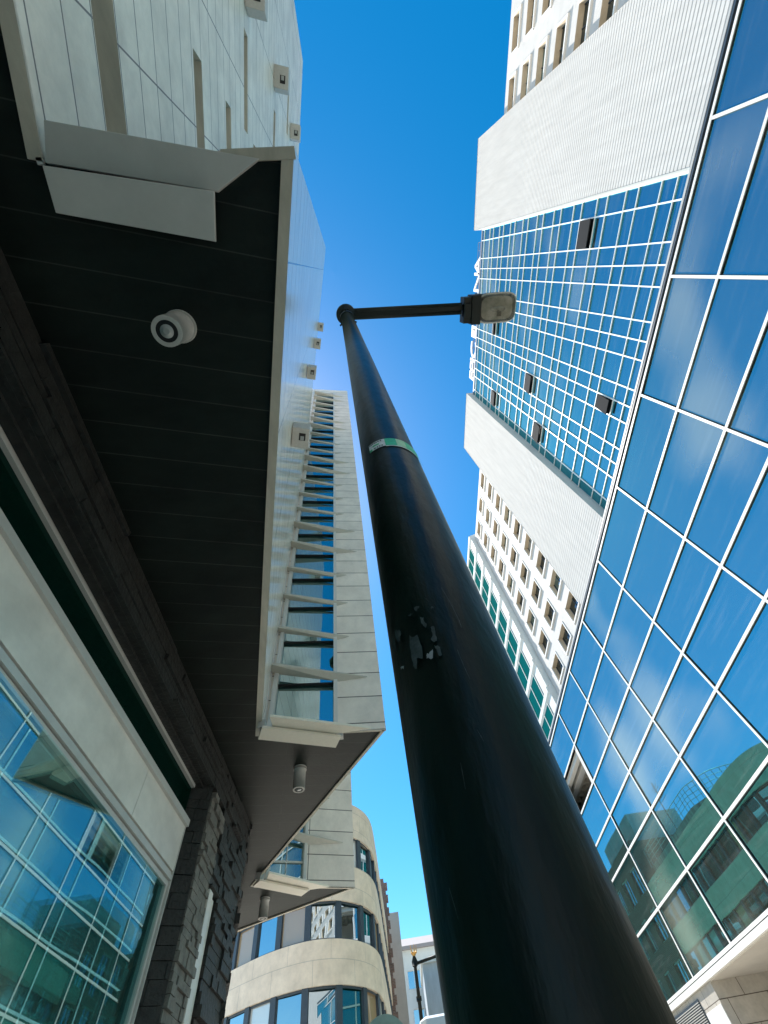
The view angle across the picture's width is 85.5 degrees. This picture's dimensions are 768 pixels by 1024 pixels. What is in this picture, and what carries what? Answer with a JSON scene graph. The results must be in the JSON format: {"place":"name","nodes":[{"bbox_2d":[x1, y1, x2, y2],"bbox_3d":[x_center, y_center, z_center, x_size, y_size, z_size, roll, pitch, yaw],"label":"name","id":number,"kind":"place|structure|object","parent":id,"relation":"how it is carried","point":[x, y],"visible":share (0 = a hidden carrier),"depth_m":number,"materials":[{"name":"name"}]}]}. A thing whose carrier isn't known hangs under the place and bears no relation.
{"place":"outdoors","nodes":[
{"label":"outdoors","id":0,"kind":"place"},
{"bbox_2d":[0,0,385,1023],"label":"office building","id":1,"kind":"structure","parent":0,"point":[188,668],"depth_m":3.06,"materials":[{"name":"stone"}]},
{"bbox_2d":[0,646,185,1023],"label":"shop window","id":2,"kind":"structure","parent":1,"relation":"in","point":[84,892],"depth_m":2.64,"materials":[{"name":"blue glass"}]},
{"bbox_2d":[151,309,196,346],"bbox_3d":[-1.288,-1.123,2.547,0.197,0.264,0.197,-6,-60,-4],"label":"downlight","id":3,"kind":"object","parent":1,"relation":"attached to","point":[173,328],"visible":1,"depth_m":2.46,"materials":[{"name":"white plastic"}]},
{"bbox_2d":[245,0,267,21],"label":"facade light box","id":4,"kind":"object","parent":1,"relation":"attached to","point":[257,9],"visible":1,"depth_m":5.95,"materials":[{"name":"beige metal"}]},
{"bbox_2d":[258,896,269,920],"bbox_3d":[-2.004,6.614,6.932,0.168,0.264,0.168,-6,-60,-4],"label":"downlight","id":5,"kind":"object","parent":1,"relation":"attached to","point":[263,908],"visible":1,"depth_m":6.89,"materials":[{"name":"grey metal"}]},
{"bbox_2d":[274,64,289,95],"bbox_3d":[-2.149,-9.101,8.759,0.296,0.307,0.360,5,-61,-10],"label":"facade light box","id":6,"kind":"object","parent":1,"relation":"attached to","point":[281,79],"visible":1,"depth_m":8.65,"materials":[{"name":"beige metal"}]},
{"bbox_2d":[290,123,300,142],"bbox_3d":[-2.557,-10.942,12.001,0.276,0.307,0.340,5,-61,-10],"label":"facade light box","id":7,"kind":"object","parent":1,"relation":"attached to","point":[295,132],"visible":1,"depth_m":11.89,"materials":[{"name":"beige metal"}]},
{"bbox_2d":[293,764,306,792],"bbox_3d":[-1.044,3.293,5.129,0.161,0.264,0.161,-6,-60,-4],"label":"downlight","id":8,"kind":"object","parent":1,"relation":"attached to","point":[299,770],"visible":1,"depth_m":5.08,"materials":[{"name":"grey metal"}]},
{"bbox_2d":[291,422,310,448],"bbox_3d":[-0.961,-0.887,4.814,0.196,0.207,0.240,6,-61,-10],"label":"facade light box","id":9,"kind":"object","parent":1,"relation":"attached to","point":[300,435],"visible":1,"depth_m":4.73,"materials":[{"name":"beige metal"}]},
{"bbox_2d":[306,364,316,379],"bbox_3d":[-1.264,-2.443,7.257,0.156,0.207,0.210,6,-61,-10],"label":"facade light box","id":10,"kind":"object","parent":1,"relation":"attached to","point":[311,371],"visible":0.99,"depth_m":7.18,"materials":[{"name":"beige metal"}]},
{"bbox_2d":[313,338,320,348],"bbox_3d":[-1.531,-3.866,9.537,0.156,0.207,0.210,6,-61,-10],"label":"facade light box","id":11,"kind":"object","parent":1,"relation":"attached to","point":[317,343],"visible":0.99,"depth_m":9.45,"materials":[{"name":"beige metal"}]},
{"bbox_2d":[317,322,323,331],"bbox_3d":[-1.773,-5.170,11.611,0.156,0.207,0.210,6,-61,-10],"label":"facade light box","id":12,"kind":"object","parent":1,"relation":"attached to","point":[320,326],"visible":0.99,"depth_m":11.53,"materials":[{"name":"beige metal"}]},
{"bbox_2d":[223,805,392,1023],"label":"curved building","id":13,"kind":"structure","parent":0,"point":[324,961],"depth_m":19.95,"materials":[{"name":"beige concrete"}]},
{"bbox_2d":[223,985,385,1023],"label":"ribbon window","id":14,"kind":"structure","parent":13,"relation":"in","point":[332,1004],"depth_m":18.51,"materials":[{"name":"blue glass"}]},
{"bbox_2d":[231,900,392,1014],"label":"ribbon window","id":15,"kind":"structure","parent":13,"relation":"in","point":[323,919],"depth_m":20.91,"materials":[{"name":"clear glass"}]},
{"bbox_2d":[353,839,387,955],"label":"ribbon window","id":16,"kind":"structure","parent":13,"relation":"in","point":[362,857],"depth_m":24.45,"materials":[{"name":"blue glass"}]},
{"bbox_2d":[380,879,398,1018],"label":"brick building","id":17,"kind":"structure","parent":0,"point":[389,936],"depth_m":35.34,"materials":[{"name":"brown brick"}]},
{"bbox_2d":[388,912,409,1023],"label":"pillar building","id":18,"kind":"structure","parent":0,"point":[400,988],"depth_m":42.57,"materials":[{"name":"grey concrete"}]},
{"bbox_2d":[294,0,511,938],"label":"sky","id":19,"kind":"structure","parent":0,"point":[398,97],"materials":[{"name":"blue"}]},
{"bbox_2d":[401,935,434,1023],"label":"mint building","id":20,"kind":"structure","parent":0,"point":[423,946],"depth_m":66.20,"materials":[{"name":"white paint"}]},
{"bbox_2d":[408,969,421,989],"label":"window","id":21,"kind":"structure","parent":20,"relation":"in","point":[411,976],"depth_m":65.06,"materials":[{"name":"blue glass"}]},
{"bbox_2d":[414,1008,425,1023],"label":"window","id":22,"kind":"structure","parent":20,"relation":"in","point":[416,1012],"depth_m":61.99,"materials":[{"name":"blue glass"}]},
{"bbox_2d":[420,958,443,1015],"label":"grey building","id":23,"kind":"structure","parent":0,"point":[430,983],"depth_m":56.38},
{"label":"pavement","id":24,"kind":"structure","parent":0,"visible":0},
{"bbox_2d":[547,0,767,1023],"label":"glass podium building","id":25,"kind":"structure","parent":24,"relation":"on","point":[657,740],"depth_m":14.12,"materials":[{"name":"glass"}]},
{"label":"ground","id":26,"kind":"structure","parent":0,"visible":0},
{"bbox_2d":[420,1013,445,1023],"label":"white van","id":27,"kind":"object","parent":26,"relation":"on","point":[436,1019],"visible":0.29,"depth_m":5.71,"materials":[{"name":"white paint"}]},
{"bbox_2d":[467,534,558,739],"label":"ribbon office building","id":28,"kind":"structure","parent":26,"relation":"on","point":[538,687],"depth_m":47.34,"materials":[{"name":"white concrete"}]},
{"bbox_2d":[468,548,474,576],"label":"ribbon window","id":29,"kind":"structure","parent":28,"relation":"in","point":[471,559],"depth_m":62.66,"materials":[{"name":"green glass"}]},
{"bbox_2d":[475,560,481,592],"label":"ribbon window","id":30,"kind":"structure","parent":28,"relation":"in","point":[478,570],"depth_m":59.80,"materials":[{"name":"green glass"}]},
{"bbox_2d":[481,574,488,607],"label":"ribbon window","id":31,"kind":"structure","parent":28,"relation":"in","point":[485,590],"depth_m":56.97,"materials":[{"name":"green glass"}]},
{"bbox_2d":[489,590,497,624],"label":"ribbon window","id":32,"kind":"structure","parent":28,"relation":"in","point":[493,603],"depth_m":54.07,"materials":[{"name":"green glass"}]},
{"bbox_2d":[497,608,506,644],"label":"ribbon window","id":33,"kind":"structure","parent":28,"relation":"in","point":[502,625],"depth_m":51.24,"materials":[{"name":"green glass"}]},
{"bbox_2d":[506,627,517,666],"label":"ribbon window","id":34,"kind":"structure","parent":28,"relation":"in","point":[512,646],"depth_m":48.42,"materials":[{"name":"green glass"}]},
{"bbox_2d":[517,649,529,692],"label":"ribbon window","id":35,"kind":"structure","parent":28,"relation":"in","point":[523,671],"depth_m":45.52,"materials":[{"name":"green glass"}]},
{"bbox_2d":[528,674,543,720],"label":"ribbon window","id":36,"kind":"structure","parent":28,"relation":"in","point":[536,696],"depth_m":42.71,"materials":[{"name":"green glass"}]},
{"bbox_2d":[541,702,553,739],"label":"ribbon window","id":37,"kind":"structure","parent":28,"relation":"in","point":[548,717],"depth_m":40.40,"materials":[{"name":"green glass"}]},
{"bbox_2d":[464,0,730,694],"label":"hotel tower","id":38,"kind":"structure","parent":26,"relation":"on","point":[586,143],"depth_m":30.18,"materials":[{"name":"concrete"}]},
{"bbox_2d":[469,242,480,380],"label":"rooftop sign","id":39,"kind":"object","parent":38,"relation":"on","point":[473,331],"visible":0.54,"depth_m":53.13,"materials":[{"name":"white metal"}]},
{"bbox_2d":[476,519,481,539],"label":"window","id":40,"kind":"structure","parent":38,"relation":"in","point":[478,519],"depth_m":58.50,"materials":[{"name":"white"}]},
{"bbox_2d":[478,495,483,515],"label":"window","id":41,"kind":"structure","parent":38,"relation":"in","point":[479,495],"depth_m":56.52,"materials":[{"name":"white"}]},
{"bbox_2d":[480,471,485,491],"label":"window","id":42,"kind":"structure","parent":38,"relation":"in","point":[483,490],"depth_m":54.68,"materials":[{"name":"white"}]},
{"bbox_2d":[483,530,488,551],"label":"window","id":43,"kind":"structure","parent":38,"relation":"in","point":[484,530],"depth_m":55.99,"materials":[{"name":"white"}]},
{"bbox_2d":[485,506,490,527],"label":"window","id":44,"kind":"structure","parent":38,"relation":"in","point":[486,506],"depth_m":54.07,"materials":[{"name":"white"}]},
{"bbox_2d":[487,482,492,502],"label":"window","id":45,"kind":"structure","parent":38,"relation":"in","point":[491,495],"depth_m":52.30,"materials":[{"name":"white"}]},
{"bbox_2d":[490,542,496,564],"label":"window","id":46,"kind":"structure","parent":38,"relation":"in","point":[495,550],"depth_m":53.45,"materials":[{"name":"white"}]},
{"bbox_2d":[492,518,498,540],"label":"window","id":47,"kind":"structure","parent":38,"relation":"in","point":[497,529],"depth_m":51.65,"materials":[{"name":"white"}]},
{"bbox_2d":[494,494,501,514],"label":"window","id":48,"kind":"structure","parent":38,"relation":"in","point":[500,499],"depth_m":49.63,"materials":[{"name":"white"}]},
{"bbox_2d":[497,556,504,579],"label":"window","id":49,"kind":"structure","parent":38,"relation":"in","point":[503,565],"depth_m":50.93,"materials":[{"name":"white"}]},
{"bbox_2d":[500,530,507,554],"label":"window","id":50,"kind":"structure","parent":38,"relation":"in","point":[506,538],"depth_m":49.10,"materials":[{"name":"white"}]},
{"bbox_2d":[503,505,510,527],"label":"window","id":51,"kind":"structure","parent":38,"relation":"in","point":[509,511],"depth_m":47.41,"materials":[{"name":"white"}]},
{"bbox_2d":[506,571,513,596],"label":"window","id":52,"kind":"structure","parent":38,"relation":"in","point":[512,580],"depth_m":48.58,"materials":[{"name":"white"}]},
{"bbox_2d":[508,70,516,106],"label":"window","id":53,"kind":"structure","parent":38,"relation":"in","point":[515,79],"depth_m":35.60,"materials":[{"name":"white"}]},
{"bbox_2d":[509,544,517,570],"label":"window","id":54,"kind":"structure","parent":38,"relation":"in","point":[515,553],"depth_m":46.58,"materials":[{"name":"white"}]},
{"bbox_2d":[510,4,521,57],"bbox_3d":[11.088,-39.753,34.382,0.555,1.846,2.470,-6,-60,-4],"label":"window","id":55,"kind":"structure","parent":38,"relation":"in","point":[520,7],"depth_m":33.86,"materials":[{"name":"white"}]},
{"bbox_2d":[512,517,521,542],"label":"window","id":56,"kind":"structure","parent":38,"relation":"in","point":[519,525],"depth_m":45.18,"materials":[{"name":"white"}]},
{"bbox_2d":[515,588,524,614],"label":"window","id":57,"kind":"structure","parent":38,"relation":"in","point":[522,599],"depth_m":46.18,"materials":[{"name":"white"}]},
{"bbox_2d":[519,560,528,587],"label":"window","id":58,"kind":"structure","parent":38,"relation":"in","point":[526,573],"depth_m":44.22,"materials":[{"name":"white"}]},
{"bbox_2d":[522,54,531,94],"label":"window","id":59,"kind":"structure","parent":38,"relation":"in","point":[529,57],"depth_m":33.05,"materials":[{"name":"white"}]},
{"bbox_2d":[523,532,533,559],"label":"window","id":60,"kind":"structure","parent":38,"relation":"in","point":[530,547],"depth_m":42.58,"materials":[{"name":"white"}]},
{"bbox_2d":[523,0,536,40],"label":"window","id":61,"kind":"structure","parent":38,"relation":"in","point":[534,1],"depth_m":31.57,"materials":[{"name":"white"}]},
{"bbox_2d":[526,607,536,634],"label":"window","id":62,"kind":"structure","parent":38,"relation":"in","point":[533,619],"depth_m":43.67,"materials":[{"name":"white"}]},
{"bbox_2d":[530,578,541,607],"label":"window","id":63,"kind":"structure","parent":38,"relation":"in","point":[538,590],"depth_m":41.80,"materials":[{"name":"white"}]},
{"bbox_2d":[535,548,546,578],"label":"window","id":64,"kind":"structure","parent":38,"relation":"in","point":[543,560],"depth_m":40.08,"materials":[{"name":"white"}]},
{"bbox_2d":[537,35,548,80],"bbox_3d":[11.919,-33.521,31.115,0.555,1.846,2.470,-6,-60,-4],"label":"window","id":65,"kind":"structure","parent":38,"relation":"in","point":[545,48],"depth_m":30.59,"materials":[{"name":"white"}]},
{"bbox_2d":[537,627,549,657],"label":"window","id":66,"kind":"structure","parent":38,"relation":"in","point":[546,641],"depth_m":41.15,"materials":[{"name":"white"}]},
{"bbox_2d":[540,0,552,20],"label":"window","id":67,"kind":"structure","parent":38,"relation":"in","point":[550,2],"depth_m":29.68,"materials":[{"name":"white"}]},
{"bbox_2d":[543,598,555,629],"bbox_3d":[15.704,9.593,39.071,0.555,1.846,2.419,-6,-60,-4],"label":"window","id":68,"kind":"structure","parent":38,"relation":"in","point":[552,612],"depth_m":39.27,"materials":[{"name":"white"}]},
{"bbox_2d":[548,567,561,599],"bbox_3d":[15.504,6.371,37.184,0.555,1.846,2.419,-6,-60,-4],"label":"window","id":69,"kind":"structure","parent":38,"relation":"in","point":[558,581],"depth_m":37.53,"materials":[{"name":"white"}]},
{"bbox_2d":[551,651,564,684],"bbox_3d":[16.224,14.397,38.426,0.555,1.846,2.453,-6,-60,-4],"label":"window","id":70,"kind":"structure","parent":38,"relation":"in","point":[560,667],"depth_m":38.67,"materials":[{"name":"white metal"}]},
{"bbox_2d":[556,12,569,63],"bbox_3d":[12.234,-32.028,28.532,0.555,1.846,2.470,-6,-60,-4],"label":"window","id":71,"kind":"structure","parent":38,"relation":"in","point":[565,28],"depth_m":28.07,"materials":[{"name":"white"}]},
{"bbox_2d":[557,621,571,655],"bbox_3d":[16.018,11.087,36.487,0.555,1.846,2.419,-6,-60,-4],"label":"window","id":72,"kind":"structure","parent":38,"relation":"in","point":[567,638],"depth_m":36.73,"materials":[{"name":"white"}]},
{"bbox_2d":[564,590,579,624],"bbox_3d":[15.819,7.864,34.600,0.555,1.846,2.419,-6,-60,-4],"label":"window","id":73,"kind":"structure","parent":38,"relation":"in","point":[575,605],"depth_m":34.93,"materials":[{"name":"white"}]},
{"bbox_2d":[578,0,592,44],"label":"window","id":74,"kind":"structure","parent":38,"relation":"in","point":[588,5],"depth_m":25.96,"materials":[{"name":"white"}]},
{"bbox_2d":[606,0,617,20],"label":"window","id":75,"kind":"structure","parent":38,"relation":"in","point":[612,7],"depth_m":23.90,"materials":[{"name":"white"}]},
{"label":"pavement","id":76,"kind":"structure","parent":0,"visible":0},
{"bbox_2d":[370,1014,402,1023],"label":"round sign","id":77,"kind":"object","parent":76,"relation":"on","point":[386,1019],"visible":1,"depth_m":5.22,"materials":[{"name":"teal metal"}]},
{"bbox_2d":[410,946,435,1020],"bbox_3d":[2.197,19.526,14.074,1.537,7.101,0.260,-2,-60,-6],"label":"distant street lamp","id":78,"kind":"object","parent":76,"relation":"on","point":[415,963],"visible":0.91,"depth_m":16.33,"materials":[{"name":"black metal"}]},
{"bbox_2d":[336,292,676,1023],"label":"street lamp","id":79,"kind":"object","parent":76,"relation":"on","point":[539,929],"visible":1,"depth_m":0.49,"materials":[{"name":"black metal"}]},
{"bbox_2d":[369,438,421,464],"bbox_3d":[0.045,-0.220,1.470,0.183,0.122,0.053,7,-61,-11],"label":"sticker","id":80,"kind":"object","parent":79,"relation":"attached to","point":[386,442],"visible":1,"depth_m":1.47,"materials":[{"name":"green plastic"}]},
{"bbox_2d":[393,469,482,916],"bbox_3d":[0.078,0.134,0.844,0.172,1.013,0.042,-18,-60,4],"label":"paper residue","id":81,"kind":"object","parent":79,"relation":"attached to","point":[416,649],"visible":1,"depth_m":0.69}
]}

